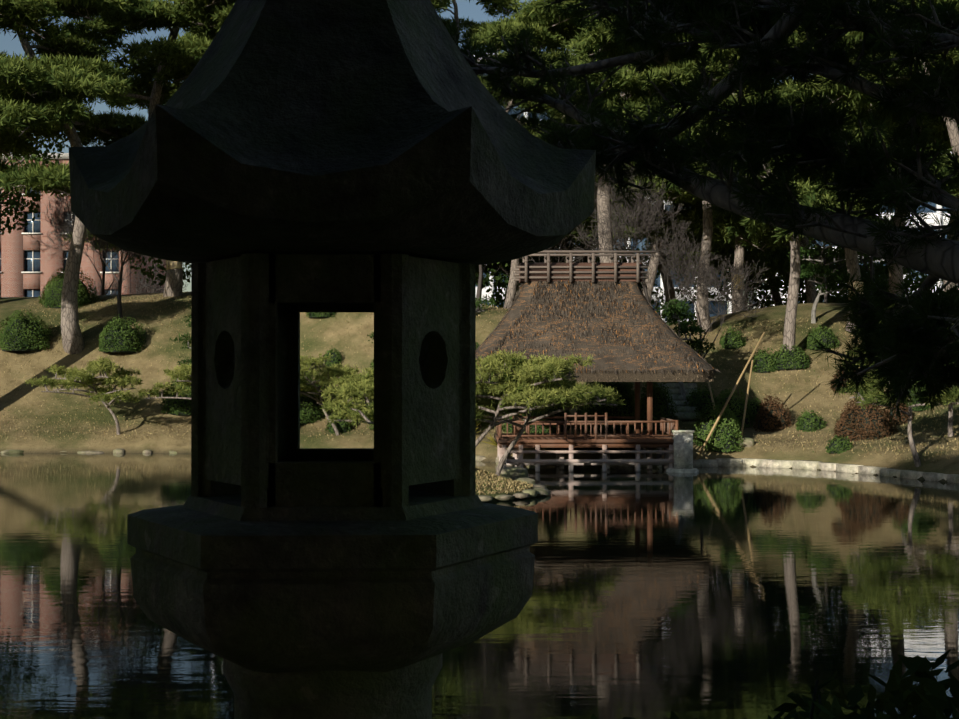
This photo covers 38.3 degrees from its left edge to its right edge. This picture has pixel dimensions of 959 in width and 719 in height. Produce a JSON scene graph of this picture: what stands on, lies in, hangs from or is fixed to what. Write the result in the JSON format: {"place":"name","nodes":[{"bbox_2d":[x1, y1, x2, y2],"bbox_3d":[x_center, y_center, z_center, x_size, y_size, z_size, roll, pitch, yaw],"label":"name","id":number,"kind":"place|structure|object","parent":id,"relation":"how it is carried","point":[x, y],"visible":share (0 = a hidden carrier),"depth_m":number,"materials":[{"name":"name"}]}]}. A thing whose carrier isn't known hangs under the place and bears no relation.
{"place":"outdoors","nodes":[
{"label":"outdoors","id":0,"kind":"place"},
{"bbox_2d":[0,0,812,313],"label":"sky","id":1,"kind":"structure","parent":0,"point":[466,9],"materials":[{"name":"blue"}]},
{"bbox_2d":[0,453,958,718],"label":"pond water","id":2,"kind":"structure","parent":0,"point":[726,593],"depth_m":15.89,"materials":[{"name":"green liquid"}]},
{"bbox_2d":[0,438,754,501],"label":"shore stones","id":3,"kind":"object","parent":2,"relation":"in","point":[518,473],"visible":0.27,"depth_m":33.20,"materials":[{"name":"grey stone"}]},
{"bbox_2d":[60,453,948,505],"bbox_3d":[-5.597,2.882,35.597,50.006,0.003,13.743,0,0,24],"label":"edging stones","id":4,"kind":"object","parent":2,"relation":"on","point":[584,469],"visible":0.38,"depth_m":33.88,"materials":[{"name":"grey stone"}]},
{"bbox_2d":[497,444,673,471],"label":"pavilion stilts","id":5,"kind":"object","parent":2,"relation":"in","point":[605,461],"visible":0.31,"depth_m":35.42,"materials":[{"name":"wood"}]},
{"bbox_2d":[666,433,698,472],"bbox_3d":[5.221,2.583,35.520,0.834,1.410,0.834,0,0,-2],"label":"stone post","id":6,"kind":"object","parent":2,"relation":"in","point":[683,452],"visible":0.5,"depth_m":35.32,"materials":[{"name":"grey stone"}]},
{"bbox_2d":[671,430,693,432],"bbox_3d":[5.221,1.848,35.525,0.530,0.060,0.460,0,0,-2],"label":"pillar cap","id":7,"kind":"object","parent":6,"relation":"on","point":[682,431],"visible":0.86,"depth_m":35.30,"materials":[{"name":"grey stone"}]},
{"bbox_2d":[610,458,958,482],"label":"bank kerb stones","id":8,"kind":"object","parent":2,"relation":"on","point":[837,467],"visible":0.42,"depth_m":36.12,"materials":[{"name":"grey stone"}]},
{"bbox_2d":[0,291,958,501],"bbox_3d":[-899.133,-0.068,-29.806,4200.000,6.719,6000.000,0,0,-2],"label":"ground","id":9,"kind":"structure","parent":0,"point":[828,313],"depth_m":45.60,"materials":[{"name":"plant"}]},
{"bbox_2d":[0,159,166,296],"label":"brick buildings","id":10,"kind":"structure","parent":9,"relation":"on","point":[14,280],"depth_m":120.72,"materials":[{"name":"brick"}]},
{"bbox_2d":[0,153,118,296],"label":"white building trim","id":11,"kind":"structure","parent":10,"relation":"attached to","point":[65,156],"depth_m":120.54,"materials":[{"name":"white paint"}]},
{"bbox_2d":[39,193,189,295],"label":"bare trees","id":12,"kind":"object","parent":9,"relation":"on","point":[153,288],"visible":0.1,"depth_m":62.45,"materials":[{"name":"brown plant"}]},
{"bbox_2d":[69,0,595,718],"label":"stone lantern","id":13,"kind":"object","parent":9,"relation":"on","point":[269,170],"visible":1,"depth_m":1.80,"materials":[{"name":"grey stone"}]},
{"bbox_2d":[0,144,905,309],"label":"trunks","id":14,"kind":"object","parent":9,"relation":"on","point":[517,288],"visible":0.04,"depth_m":60.48,"materials":[{"name":"brown wood"}]},
{"bbox_2d":[2,277,925,452],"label":"shrub","id":15,"kind":"object","parent":9,"relation":"on","point":[621,391],"visible":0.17,"depth_m":40.69,"materials":[{"name":"green plant"}]},
{"bbox_2d":[26,114,915,357],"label":"bare trees","id":16,"kind":"object","parent":9,"relation":"on","point":[645,219],"visible":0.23,"depth_m":44.38,"materials":[{"name":"brown plant"}]},
{"bbox_2d":[0,136,943,453],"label":"broadleaf foliage","id":17,"kind":"object","parent":9,"relation":"on","point":[672,308],"visible":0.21,"depth_m":46.08,"materials":[{"name":"green plant"}]},
{"bbox_2d":[0,74,949,318],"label":"building glass","id":18,"kind":"object","parent":9,"relation":"on","point":[28,262],"visible":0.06,"depth_m":121.28,"materials":[{"name":"grey glass"}]},
{"bbox_2d":[0,0,958,353],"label":"pine","id":19,"kind":"object","parent":9,"relation":"on","point":[76,72],"depth_m":49.12,"materials":[{"name":"green plant"}]},
{"bbox_2d":[166,260,863,298],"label":"straw belts","id":20,"kind":"object","parent":19,"relation":"on","point":[178,265],"visible":0.31,"depth_m":52.85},
{"bbox_2d":[361,376,599,445],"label":"low ferns","id":21,"kind":"object","parent":9,"relation":"on","point":[493,441],"visible":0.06,"depth_m":39.82,"materials":[{"name":"green plant"}]},
{"bbox_2d":[25,304,958,475],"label":"pine","id":22,"kind":"object","parent":9,"relation":"on","point":[349,382],"depth_m":29.91,"materials":[{"name":"green plant"}]},
{"bbox_2d":[188,242,845,399],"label":"pruned tree trunks","id":23,"kind":"object","parent":9,"relation":"on","point":[813,321],"visible":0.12,"depth_m":47.14,"materials":[{"name":"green plant"}]},
{"bbox_2d":[494,382,677,447],"bbox_3d":[2.738,1.091,37.522,5.287,2.378,4.278,0,0,-2],"label":"pavilion wood","id":24,"kind":"object","parent":9,"relation":"on","point":[595,439],"visible":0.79,"depth_m":35.47,"materials":[{"name":"brown wood"}]},
{"bbox_2d":[476,281,713,370],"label":"thatched roof","id":25,"kind":"structure","parent":24,"relation":"on","point":[515,311],"depth_m":36.13,"materials":[{"name":"brown wicker"}]},
{"bbox_2d":[519,262,641,282],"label":"roof ridge","id":26,"kind":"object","parent":25,"relation":"on","point":[573,269],"visible":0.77,"depth_m":37.15,"materials":[{"name":"brown wood"}]},
{"bbox_2d":[477,369,714,381],"bbox_3d":[2.749,0.042,37.539,6.715,1.080,5.064,0,0,-2],"label":"roof eave","id":27,"kind":"object","parent":24,"relation":"on","point":[638,376],"visible":0.38,"depth_m":35.12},
{"bbox_2d":[476,280,719,381],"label":"thatch fibres","id":28,"kind":"object","parent":24,"relation":"on","point":[571,312],"visible":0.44,"depth_m":36.39,"materials":[{"name":"brown wicker"}]},
{"bbox_2d":[514,250,656,281],"bbox_3d":[2.748,-2.495,37.557,3.994,0.854,1.208,0,0,-2],"label":"pavilion ridge frame","id":29,"kind":"object","parent":28,"relation":"on","point":[593,272],"visible":0.83,"depth_m":37.04,"materials":[{"name":"brown wood"}]},
{"bbox_2d":[658,383,700,419],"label":"stone steps","id":30,"kind":"structure","parent":9,"relation":"on","point":[686,412],"depth_m":41.86,"materials":[{"name":"grey stone"}]},
{"bbox_2d":[474,53,958,321],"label":"white office blocks","id":31,"kind":"structure","parent":9,"relation":"on","point":[927,221],"depth_m":149.98,"materials":[{"name":"white concrete"}]},
{"bbox_2d":[695,332,764,459],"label":"bamboo poles","id":32,"kind":"object","parent":9,"relation":"on","point":[725,405],"visible":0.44,"depth_m":38.36,"materials":[{"name":"beige wood"}]},
{"bbox_2d":[590,650,958,718],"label":"bush","id":33,"kind":"object","parent":9,"relation":"on","point":[927,698],"depth_m":3.35,"materials":[{"name":"green plant"}]},
{"bbox_2d":[445,0,958,426],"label":"pine","id":34,"kind":"object","parent":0,"point":[924,307],"depth_m":7.96,"materials":[{"name":"green plant"}]}
]}

